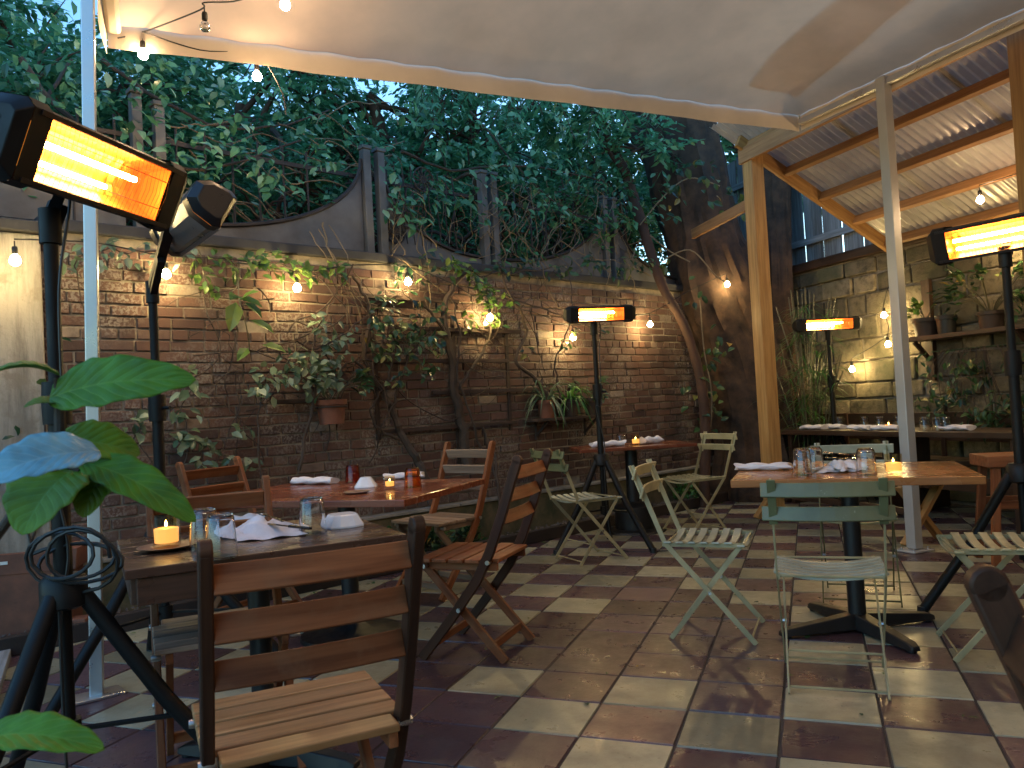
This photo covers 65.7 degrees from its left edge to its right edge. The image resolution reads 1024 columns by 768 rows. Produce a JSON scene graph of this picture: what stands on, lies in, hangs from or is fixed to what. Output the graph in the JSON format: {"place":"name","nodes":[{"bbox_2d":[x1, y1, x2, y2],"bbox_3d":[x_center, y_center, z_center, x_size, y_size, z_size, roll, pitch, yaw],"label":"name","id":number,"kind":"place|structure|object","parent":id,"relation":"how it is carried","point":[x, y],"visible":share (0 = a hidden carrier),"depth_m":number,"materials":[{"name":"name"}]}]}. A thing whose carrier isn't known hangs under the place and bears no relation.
{"place":"outdoors","nodes":[
{"label":"outdoors","id":0,"kind":"place"},
{"bbox_2d":[0,0,864,274],"label":"sky","id":1,"kind":"structure","parent":0,"point":[67,6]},
{"bbox_2d":[0,497,1023,767],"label":"patio floor","id":2,"kind":"structure","parent":0,"point":[644,707],"depth_m":3.31,"materials":[{"name":"beige tile"}]},
{"bbox_2d":[0,332,87,635],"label":"terracotta trough","id":3,"kind":"object","parent":2,"relation":"on","point":[19,597],"visible":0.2,"depth_m":4.24,"materials":[{"name":"ceramic"}]},
{"bbox_2d":[0,354,195,753],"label":"broad leaf plant","id":4,"kind":"object","parent":2,"relation":"on","point":[86,467],"visible":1,"depth_m":0.89,"materials":[{"name":"plant"}]},
{"bbox_2d":[75,0,125,705],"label":"canopy post","id":5,"kind":"object","parent":2,"relation":"on","point":[97,691],"visible":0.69,"depth_m":3.40,"materials":[{"name":"metal"}]},
{"bbox_2d":[97,0,1023,131],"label":"canvas canopy","id":6,"kind":"object","parent":5,"relation":"attached to","point":[781,64],"visible":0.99,"depth_m":5.04,"materials":[{"name":"fabric"}]},
{"bbox_2d":[118,0,290,59],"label":"string lights","id":7,"kind":"object","parent":6,"relation":"attached to","point":[285,5],"visible":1,"depth_m":4.07,"materials":[{"name":"glass"}]},
{"bbox_2d":[0,92,245,767],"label":"patio heater","id":8,"kind":"object","parent":2,"relation":"on","point":[44,147],"visible":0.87,"depth_m":2.24,"materials":[{"name":"black metal"}]},
{"bbox_2d":[24,525,124,593],"bbox_3d":[-1.230,0.490,2.200,0.279,0.201,0.082,-3,-2,0],"label":"coiled cable","id":9,"kind":"object","parent":8,"relation":"hanging from","point":[107,545],"visible":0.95,"depth_m":2.19,"materials":[{"name":"black rubber"}]},
{"bbox_2d":[44,180,278,712],"bbox_3d":[-1.472,0.286,3.526,0.906,2.075,1.144,-3,-2,0],"label":"patio heater","id":10,"kind":"object","parent":2,"relation":"on","point":[205,208],"visible":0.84,"depth_m":3.37,"materials":[{"name":"black metal"}]},
{"bbox_2d":[145,475,305,767],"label":"folding chair","id":11,"kind":"object","parent":2,"relation":"on","point":[170,637],"visible":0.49,"depth_m":2.68,"materials":[{"name":"brown wood"}]},
{"bbox_2d":[175,456,302,607],"bbox_3d":[-1.559,0.898,4.583,0.562,0.937,0.448,-4,-2,30],"label":"folding chair","id":12,"kind":"object","parent":2,"relation":"on","point":[237,468],"visible":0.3,"depth_m":4.67,"materials":[{"name":"brown wood"}]},
{"bbox_2d":[117,516,406,767],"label":"dining table","id":13,"kind":"object","parent":2,"relation":"on","point":[151,578],"visible":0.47,"depth_m":2.46,"materials":[{"name":"brown wood"}]},
{"bbox_2d":[136,540,188,551],"bbox_3d":[-1.088,0.514,2.498,0.176,0.013,0.176,-4,-2,20],"label":"saucer","id":14,"kind":"object","parent":13,"relation":"on","point":[177,545],"visible":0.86,"depth_m":2.50,"materials":[{"name":"ceramic"}]},
{"bbox_2d":[153,521,178,543],"bbox_3d":[-1.091,0.461,2.499,0.087,0.105,0.087,-4,-2,20],"label":"candle","id":15,"kind":"object","parent":14,"relation":"on","point":[166,534],"visible":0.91,"depth_m":2.47,"materials":[{"name":"yellow wax"}]},
{"bbox_2d":[189,507,216,551],"bbox_3d":[-0.955,0.449,2.459,0.092,0.125,0.091,-4,-2,20],"label":"tumbler","id":16,"kind":"object","parent":13,"relation":"on","point":[197,529],"visible":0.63,"depth_m":2.42,"materials":[{"name":"clear glass"}]},
{"bbox_2d":[206,512,238,559],"bbox_3d":[-0.843,0.438,2.296,0.092,0.125,0.091,-4,-2,20],"label":"tumbler","id":17,"kind":"object","parent":13,"relation":"on","point":[220,530],"visible":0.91,"depth_m":2.26,"materials":[{"name":"clear glass"}]},
{"bbox_2d":[236,513,307,540],"bbox_3d":[-0.852,0.479,2.696,0.316,0.065,0.268,-2,-2,-21],"label":"napkin","id":18,"kind":"object","parent":13,"relation":"on","point":[257,527],"visible":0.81,"depth_m":2.62,"materials":[{"name":"fabric"}]},
{"bbox_2d":[299,496,326,534],"bbox_3d":[-0.674,0.443,2.675,0.092,0.120,0.091,-4,-2,20],"label":"tumbler","id":19,"kind":"object","parent":13,"relation":"on","point":[311,511],"visible":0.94,"depth_m":2.64,"materials":[{"name":"clear glass"}]},
{"bbox_2d":[326,511,363,529],"bbox_3d":[-0.599,0.480,2.804,0.136,0.044,0.136,-2,-2,-28],"label":"dish","id":20,"kind":"object","parent":13,"relation":"on","point":[343,520],"visible":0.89,"depth_m":2.75,"materials":[{"name":"ceramic"}]},
{"bbox_2d":[188,515,425,767],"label":"folding chair","id":21,"kind":"object","parent":2,"relation":"on","point":[361,708],"visible":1,"depth_m":1.63,"materials":[{"name":"brown wood"}]},
{"bbox_2d":[235,478,484,646],"bbox_3d":[-0.884,0.934,4.194,1.260,0.750,0.949,-4,-2,20],"label":"dining table","id":22,"kind":"object","parent":2,"relation":"on","point":[381,494],"visible":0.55,"depth_m":4.04,"materials":[{"name":"red wood"}]},
{"bbox_2d":[0,492,728,656],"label":"kerb","id":23,"kind":"structure","parent":2,"relation":"on","point":[15,643],"depth_m":5.18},
{"bbox_2d":[391,441,495,601],"bbox_3d":[-0.428,0.851,5.078,0.448,0.937,0.562,-4,-2,40],"label":"folding chair","id":24,"kind":"object","parent":2,"relation":"on","point":[440,522],"visible":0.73,"depth_m":5.06,"materials":[{"name":"brown wood"}]},
{"bbox_2d":[418,448,551,663],"bbox_3d":[-0.118,0.797,3.763,0.562,0.937,0.448,-4,-2,21],"label":"folding chair","id":25,"kind":"object","parent":2,"relation":"on","point":[477,560],"visible":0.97,"depth_m":3.65,"materials":[{"name":"brown wood"}]},
{"bbox_2d":[530,448,628,565],"bbox_3d":[0.483,0.868,5.760,0.562,0.832,0.451,-2,-2,-28],"label":"bistro chair","id":26,"kind":"object","parent":2,"relation":"on","point":[562,466],"visible":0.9,"depth_m":5.68,"materials":[{"name":"metal"}]},
{"bbox_2d":[480,94,710,507],"bbox_3d":[0.842,-1.076,8.241,2.389,4.818,1.706,-4,-2,20],"label":"slender tree","id":27,"kind":"object","parent":2,"relation":"on","point":[620,158],"visible":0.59,"depth_m":8.18,"materials":[{"name":"green plant"}]},
{"bbox_2d":[640,160,745,432],"bbox_3d":[1.982,-0.692,8.035,0.912,3.154,0.868,-2,-2,-31],"label":"trunk ivy","id":28,"kind":"object","parent":27,"relation":"attached to","point":[674,190],"visible":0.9,"depth_m":8.19,"materials":[{"name":"green plant"}]},
{"bbox_2d":[553,304,667,554],"bbox_3d":[0.780,0.329,6.235,0.848,1.904,0.733,-4,-2,20],"label":"patio heater","id":29,"kind":"object","parent":2,"relation":"on","point":[593,316],"visible":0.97,"depth_m":6.16,"materials":[{"name":"black metal"}]},
{"bbox_2d":[568,440,696,535],"bbox_3d":[1.056,0.908,6.933,1.002,0.750,0.599,-3,-2,-6],"label":"dining table","id":30,"kind":"object","parent":2,"relation":"on","point":[624,525],"visible":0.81,"depth_m":6.79,"materials":[{"name":"red wood"}]},
{"bbox_2d":[628,459,765,644],"bbox_3d":[0.908,0.791,3.885,0.562,0.832,0.451,-4,-2,22],"label":"bistro chair","id":31,"kind":"object","parent":2,"relation":"on","point":[680,533],"visible":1,"depth_m":3.80,"materials":[{"name":"metal"}]},
{"bbox_2d":[663,431,736,530],"bbox_3d":[1.606,0.837,6.792,0.562,0.832,0.451,-2,-2,-28],"label":"bistro chair","id":32,"kind":"object","parent":2,"relation":"on","point":[692,478],"visible":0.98,"depth_m":6.83,"materials":[{"name":"metal"}]},
{"bbox_2d":[621,110,811,502],"bbox_3d":[1.387,-3.172,9.207,4.084,9.055,4.072,-4,-2,20],"label":"tree","id":33,"kind":"object","parent":2,"relation":"on","point":[722,249],"visible":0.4,"depth_m":8.55,"materials":[{"name":"brown plant"}]},
{"bbox_2d":[390,83,672,151],"bbox_3d":[0.411,-2.800,7.738,3.278,1.344,1.412,-3,-2,-5],"label":"hanging branch","id":34,"kind":"object","parent":33,"relation":"attached to","point":[423,90],"visible":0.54,"depth_m":7.54,"materials":[{"name":"green plant"}]},
{"bbox_2d":[776,287,859,502],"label":"bamboo clump","id":35,"kind":"object","parent":2,"relation":"on","point":[805,408],"visible":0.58,"depth_m":8.20,"materials":[{"name":"green plant"}]},
{"bbox_2d":[760,476,896,700],"bbox_3d":[1.224,0.750,3.051,0.451,0.832,0.562,-4,-2,19],"label":"bistro chair","id":36,"kind":"object","parent":2,"relation":"on","point":[883,512],"visible":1,"depth_m":2.90,"materials":[{"name":"metal"}]},
{"bbox_2d":[792,316,878,506],"bbox_3d":[3.237,0.258,7.913,0.740,1.869,0.688,-4,-2,20],"label":"patio heater","id":37,"kind":"object","parent":2,"relation":"on","point":[809,325],"visible":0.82,"depth_m":7.98,"materials":[{"name":"black metal"}]},
{"bbox_2d":[753,485,943,545],"bbox_3d":[2.679,0.961,6.536,0.404,0.468,2.044,-3,-2,-20],"label":"trestle bench","id":38,"kind":"object","parent":2,"relation":"on","point":[929,500],"visible":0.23,"depth_m":5.76,"materials":[{"name":"brown wood"}]},
{"bbox_2d":[810,440,902,607],"bbox_3d":[1.915,0.752,4.410,0.451,0.832,0.562,-4,-2,22],"label":"bistro chair","id":39,"kind":"object","parent":2,"relation":"on","point":[886,448],"visible":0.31,"depth_m":4.54,"materials":[{"name":"green paint"}]},
{"bbox_2d":[691,29,1023,505],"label":"lean to shelter","id":40,"kind":"object","parent":2,"relation":"on","point":[959,129],"visible":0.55,"depth_m":6.86,"materials":[{"name":"brown wood"}]},
{"bbox_2d":[730,461,985,653],"bbox_3d":[1.627,0.787,3.783,1.020,0.750,0.760,-4,-2,20],"label":"dining table","id":41,"kind":"object","parent":2,"relation":"on","point":[856,615],"visible":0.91,"depth_m":3.68,"materials":[{"name":"wood"}]},
{"bbox_2d":[734,462,791,469],"bbox_3d":[1.273,0.416,4.021,0.289,0.038,0.095,-4,-2,24],"label":"napkin","id":42,"kind":"object","parent":41,"relation":"on","point":[765,466],"visible":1,"depth_m":4.00,"materials":[{"name":"fabric"}]},
{"bbox_2d":[793,448,812,475],"bbox_3d":[1.347,0.360,3.679,0.086,0.125,0.085,-4,-2,20],"label":"tumbler","id":43,"kind":"object","parent":41,"relation":"on","point":[802,464],"visible":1,"depth_m":3.65,"materials":[{"name":"clear glass"}]},
{"bbox_2d":[817,459,855,472],"bbox_3d":[1.553,0.384,3.757,0.270,0.057,0.238,-4,-2,20],"label":"napkin","id":44,"kind":"object","parent":41,"relation":"on","point":[841,465],"visible":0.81,"depth_m":3.71,"materials":[{"name":"fabric"}]},
{"bbox_2d":[856,448,877,475],"bbox_3d":[1.579,0.346,3.534,0.086,0.120,0.085,-4,-2,20],"label":"tumbler","id":45,"kind":"object","parent":41,"relation":"on","point":[866,465],"visible":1,"depth_m":3.50,"materials":[{"name":"clear glass"}]},
{"bbox_2d":[780,427,1023,533],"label":"long table","id":46,"kind":"object","parent":2,"relation":"on","point":[922,444],"visible":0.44,"depth_m":7.00,"materials":[{"name":"brown wood"}]},
{"bbox_2d":[875,75,934,553],"bbox_3d":[2.683,-0.499,5.499,0.200,3.298,0.160,-2,-2,-25],"label":"canopy post","id":47,"kind":"object","parent":2,"relation":"on","point":[900,335],"visible":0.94,"depth_m":5.47,"materials":[{"name":"white metal"}]},
{"bbox_2d":[818,411,1023,507],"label":"wall bench","id":48,"kind":"object","parent":2,"relation":"on","point":[943,499],"depth_m":7.36,"materials":[{"name":"brown wood"}]},
{"bbox_2d":[917,212,1023,612],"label":"patio heater","id":49,"kind":"object","parent":2,"relation":"on","point":[1002,238],"visible":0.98,"depth_m":3.86,"materials":[{"name":"black metal"}]},
{"bbox_2d":[935,532,1023,662],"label":"bistro chair","id":50,"kind":"object","parent":2,"relation":"on","point":[1009,551],"visible":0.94,"depth_m":3.42,"materials":[{"name":"metal"}]},
{"bbox_2d":[969,452,1018,565],"bbox_3d":[3.155,0.778,4.993,0.384,0.678,0.325,-3,-2,10],"label":"wooden stool","id":51,"kind":"object","parent":2,"relation":"on","point":[993,461],"visible":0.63,"depth_m":4.91,"materials":[{"name":"brown wood"}]},
{"bbox_2d":[964,563,1023,709],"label":"folding chair","id":52,"kind":"object","parent":2,"relation":"on","point":[995,600],"visible":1,"depth_m":0.91,"materials":[{"name":"brown wood"}]},
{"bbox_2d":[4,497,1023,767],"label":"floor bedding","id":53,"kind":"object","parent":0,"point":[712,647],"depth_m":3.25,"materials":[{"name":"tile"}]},
{"bbox_2d":[0,217,50,553],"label":"stucco wall","id":54,"kind":"structure","parent":53,"relation":"on","point":[21,321],"depth_m":4.41,"materials":[{"name":"paint"}]},
{"bbox_2d":[0,0,148,135],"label":"leafy tree","id":55,"kind":"object","parent":53,"relation":"on","point":[5,25],"visible":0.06,"depth_m":6.66,"materials":[{"name":"green plant"}]},
{"bbox_2d":[0,22,287,225],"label":"leafy tree","id":56,"kind":"object","parent":53,"relation":"on","point":[118,108],"visible":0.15,"depth_m":6.19,"materials":[{"name":"green plant"}]},
{"bbox_2d":[116,138,265,226],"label":"tall shrub","id":57,"kind":"object","parent":53,"relation":"on","point":[146,148],"visible":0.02,"depth_m":5.69,"materials":[{"name":"green plant"}]},
{"bbox_2d":[23,10,418,196],"bbox_3d":[-4.164,-1.980,10.908,6.138,7.414,5.012,-4,-2,20],"label":"leafy tree","id":58,"kind":"object","parent":53,"relation":"on","point":[224,64],"depth_m":9.86,"materials":[{"name":"green plant"}]},
{"bbox_2d":[60,47,430,221],"bbox_3d":[-2.793,-1.291,8.451,3.425,5.692,3.955,-4,-2,20],"label":"leafy tree","id":59,"kind":"object","parent":53,"relation":"on","point":[246,108],"visible":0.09,"depth_m":8.35,"materials":[{"name":"green plant"}]},
{"bbox_2d":[231,128,348,221],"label":"tall shrub","id":60,"kind":"object","parent":53,"relation":"on","point":[314,188],"visible":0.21,"depth_m":6.22,"materials":[{"name":"green plant"}]},
{"bbox_2d":[282,156,446,252],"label":"tall shrub","id":61,"kind":"object","parent":53,"relation":"on","point":[348,183],"visible":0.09,"depth_m":6.87,"materials":[{"name":"green plant"}]},
{"bbox_2d":[224,66,515,234],"bbox_3d":[-1.523,-1.154,8.841,3.380,5.340,2.592,-3,-2,0],"label":"leafy tree","id":62,"kind":"object","parent":53,"relation":"on","point":[371,117],"visible":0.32,"depth_m":8.80,"materials":[{"name":"green plant"}]},
{"bbox_2d":[34,216,713,614],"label":"brick wall","id":63,"kind":"structure","parent":53,"relation":"on","point":[646,370],"depth_m":6.01,"materials":[{"name":"brick"}]},
{"bbox_2d":[62,237,197,309],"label":"climbing vine","id":64,"kind":"object","parent":63,"relation":"attached to","point":[76,248],"visible":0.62,"depth_m":4.69,"materials":[{"name":"green plant"}]},
{"bbox_2d":[122,364,263,489],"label":"climbing vine","id":65,"kind":"object","parent":63,"relation":"attached to","point":[186,442],"visible":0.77,"depth_m":4.92,"materials":[{"name":"green plant"}]},
{"bbox_2d":[225,258,285,360],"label":"climbing vine","id":66,"kind":"object","parent":63,"relation":"attached to","point":[234,314],"visible":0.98,"depth_m":5.06,"materials":[{"name":"green plant"}]},
{"bbox_2d":[188,247,349,308],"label":"climbing vine","id":67,"kind":"object","parent":63,"relation":"attached to","point":[264,262],"visible":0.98,"depth_m":5.27,"materials":[{"name":"green plant"}]},
{"bbox_2d":[240,299,370,478],"bbox_3d":[-1.342,0.004,5.412,1.026,1.210,0.357,-2,-2,-43],"label":"climbing vine","id":68,"kind":"object","parent":63,"relation":"attached to","point":[331,380],"visible":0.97,"depth_m":5.38,"materials":[{"name":"green plant"}]},
{"bbox_2d":[314,405,347,435],"bbox_3d":[-1.271,0.259,5.573,0.240,0.206,0.232,-3,-2,5],"label":"pot ring","id":69,"kind":"object","parent":63,"relation":"attached to","point":[330,407],"visible":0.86,"depth_m":5.48,"materials":[{"name":"metal"}]},
{"bbox_2d":[300,363,374,424],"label":"potted plant","id":70,"kind":"object","parent":69,"relation":"in","point":[333,415],"visible":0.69,"depth_m":5.50,"materials":[{"name":"green plant"}]},
{"bbox_2d":[0,87,676,284],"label":"metal fence","id":71,"kind":"object","parent":63,"relation":"on","point":[347,216],"visible":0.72,"depth_m":6.14,"materials":[{"name":"metal"}]},
{"bbox_2d":[0,0,417,200],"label":"climbing vine","id":72,"kind":"object","parent":71,"relation":"attached to","point":[43,95],"visible":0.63,"depth_m":5.12,"materials":[{"name":"green plant"}]},
{"bbox_2d":[165,101,650,286],"bbox_3d":[-0.351,-1.599,6.898,5.257,1.553,0.530,-2,-2,-41],"label":"dry tangle","id":73,"kind":"object","parent":71,"relation":"hanging from","point":[399,241],"visible":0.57,"depth_m":6.77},
{"bbox_2d":[379,99,678,237],"bbox_3d":[0.494,-2.064,7.584,4.298,1.745,0.665,-1,-2,-44],"label":"climbing vine","id":74,"kind":"object","parent":71,"relation":"attached to","point":[410,200],"visible":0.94,"depth_m":6.89,"materials":[{"name":"green plant"}]},
{"bbox_2d":[9,238,729,339],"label":"string lights","id":75,"kind":"object","parent":63,"relation":"attached to","point":[14,259],"visible":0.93,"depth_m":5.45,"materials":[{"name":"black rubber"}]},
{"bbox_2d":[163,250,612,463],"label":"wall twigs","id":76,"kind":"object","parent":63,"relation":"attached to","point":[291,341],"visible":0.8,"depth_m":5.79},
{"bbox_2d":[321,258,456,499],"bbox_3d":[-0.889,-0.038,5.926,1.212,1.881,0.309,-1,-2,-45],"label":"climbing vine","id":77,"kind":"object","parent":63,"relation":"attached to","point":[402,436],"visible":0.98,"depth_m":5.99,"materials":[{"name":"green plant"}]},
{"bbox_2d":[309,222,499,350],"bbox_3d":[-0.768,-0.749,6.206,1.677,0.993,0.142,-2,-2,-40],"label":"climbing vine","id":78,"kind":"object","parent":63,"relation":"attached to","point":[332,254],"visible":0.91,"depth_m":5.81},
{"bbox_2d":[277,294,548,464],"bbox_3d":[-0.653,0.011,6.317,2.632,1.402,0.044,-2,-2,-42],"label":"wall trellis","id":79,"kind":"object","parent":63,"relation":"attached to","point":[506,332],"depth_m":6.48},
{"bbox_2d":[398,255,519,464],"bbox_3d":[-0.376,-0.167,6.426,1.203,1.757,0.301,-2,-2,-40],"label":"climbing vine","id":80,"kind":"object","parent":63,"relation":"attached to","point":[461,424],"visible":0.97,"depth_m":6.41,"materials":[{"name":"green plant"}]},
{"bbox_2d":[403,231,655,307],"bbox_3d":[0.314,-1.093,7.163,3.088,0.790,0.290,-2,-2,-41],"label":"climbing vine","id":81,"kind":"object","parent":63,"relation":"attached to","point":[586,262],"visible":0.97,"depth_m":7.36,"materials":[{"name":"green plant"}]},
{"bbox_2d":[486,256,609,399],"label":"climbing vine","id":82,"kind":"object","parent":63,"relation":"attached to","point":[523,356],"visible":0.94,"depth_m":6.97,"materials":[{"name":"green plant"}]},
{"bbox_2d":[522,414,611,439],"bbox_3d":[0.518,0.393,7.253,0.973,0.188,0.214,-2,-2,-42],"label":"wall shelf","id":83,"kind":"object","parent":63,"relation":"attached to","point":[547,420],"depth_m":7.09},
{"bbox_2d":[521,380,576,435],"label":"potted plant","id":84,"kind":"object","parent":83,"relation":"on","point":[547,408],"visible":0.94,"depth_m":7.00,"materials":[{"name":"green plant"}]},
{"bbox_2d":[550,383,594,429],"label":"potted plant","id":85,"kind":"object","parent":83,"relation":"on","point":[572,406],"visible":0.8,"depth_m":7.20,"materials":[{"name":"green plant"}]},
{"bbox_2d":[264,86,516,236],"bbox_3d":[-1.481,-1.198,10.430,3.455,5.485,3.442,-2,-2,-43],"label":"leafy tree","id":86,"kind":"object","parent":53,"relation":"on","point":[450,160],"visible":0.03,"depth_m":10.21,"materials":[{"name":"green plant"}]},
{"bbox_2d":[346,78,558,222],"bbox_3d":[-0.604,-1.830,9.585,2.902,6.597,3.120,-4,-2,20],"label":"leafy tree","id":87,"kind":"object","parent":53,"relation":"on","point":[539,156],"visible":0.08,"depth_m":9.87,"materials":[{"name":"green plant"}]},
{"bbox_2d":[374,175,542,264],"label":"tall shrub","id":88,"kind":"object","parent":53,"relation":"on","point":[471,248],"visible":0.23,"depth_m":7.62,"materials":[{"name":"green plant"}]},
{"bbox_2d":[412,146,564,253],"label":"leafy tree","id":89,"kind":"object","parent":53,"relation":"on","point":[506,188],"visible":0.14,"depth_m":8.76,"materials":[{"name":"green plant"}]},
{"bbox_2d":[469,162,628,257],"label":"tall shrub","id":90,"kind":"object","parent":53,"relation":"on","point":[564,192],"visible":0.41,"depth_m":7.99,"materials":[{"name":"green plant"}]},
{"bbox_2d":[501,169,609,258],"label":"leafy tree","id":91,"kind":"object","parent":53,"relation":"on","point":[556,178],"visible":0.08,"depth_m":9.28,"materials":[{"name":"green plant"}]},
{"bbox_2d":[511,105,664,275],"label":"leafy tree","id":92,"kind":"object","parent":53,"relation":"on","point":[641,185],"visible":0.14,"depth_m":10.71,"materials":[{"name":"green plant"}]},
{"bbox_2d":[538,195,663,276],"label":"tall shrub","id":93,"kind":"object","parent":53,"relation":"on","point":[627,235],"visible":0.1,"depth_m":8.72,"materials":[{"name":"green plant"}]},
{"bbox_2d":[763,167,793,337],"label":"tree","id":94,"kind":"object","parent":53,"relation":"on","point":[778,202],"visible":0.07,"depth_m":9.18,"materials":[{"name":"plant"}]},
{"bbox_2d":[792,213,1023,509],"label":"stone wall","id":95,"kind":"structure","parent":53,"relation":"on","point":[855,282],"depth_m":8.10,"materials":[{"name":"beige stone"}]},
{"bbox_2d":[727,157,872,265],"bbox_3d":[4.977,-2.397,5.474,0.074,1.796,11.879,-2,-2,-21],"label":"board fence","id":96,"kind":"object","parent":95,"relation":"on","point":[817,239],"visible":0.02,"depth_m":9.37,"materials":[{"name":"wood"}]},
{"bbox_2d":[909,279,1023,380],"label":"stone wall shelf","id":97,"kind":"object","parent":95,"relation":"attached to","point":[927,309],"visible":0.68,"depth_m":7.54,"materials":[{"name":"brown wood"}]},
{"bbox_2d":[907,297,941,336],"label":"potted plant","id":98,"kind":"object","parent":97,"relation":"on","point":[925,326],"visible":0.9,"depth_m":7.44,"materials":[{"name":"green plant"}]},
{"bbox_2d":[934,314,957,333],"bbox_3d":[4.009,-0.547,7.316,0.193,0.170,0.193,-4,-2,20],"label":"empty pot","id":99,"kind":"object","parent":97,"relation":"on","point":[945,323],"visible":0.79,"depth_m":7.25,"materials":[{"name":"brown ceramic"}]},
{"bbox_2d":[913,342,1023,443],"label":"hanging plant","id":100,"kind":"object","parent":97,"relation":"hanging from","point":[969,370],"visible":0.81,"depth_m":7.02,"materials":[{"name":"green plant"}]},
{"bbox_2d":[927,258,1023,328],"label":"potted plant","id":101,"kind":"object","parent":97,"relation":"on","point":[989,318],"visible":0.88,"depth_m":6.83,"materials":[{"name":"green plant"}]},
{"label":"ground","id":102,"kind":"structure","parent":0,"visible":0},
{"bbox_2d":[0,51,81,117],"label":"leafy tree","id":103,"kind":"object","parent":102,"relation":"on","point":[25,89],"visible":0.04,"depth_m":4.99,"materials":[{"name":"green plant"}]},
{"bbox_2d":[0,0,122,99],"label":"leafy tree","id":104,"kind":"object","parent":102,"relation":"on","point":[32,5],"visible":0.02,"depth_m":8.76,"materials":[{"name":"green plant"}]},
{"bbox_2d":[426,103,659,254],"bbox_3d":[0.391,-1.513,12.591,3.733,6.031,4.447,-2,-2,-39],"label":"leafy tree","id":105,"kind":"object","parent":102,"relation":"on","point":[603,156],"visible":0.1,"depth_m":11.87,"materials":[{"name":"green plant"}]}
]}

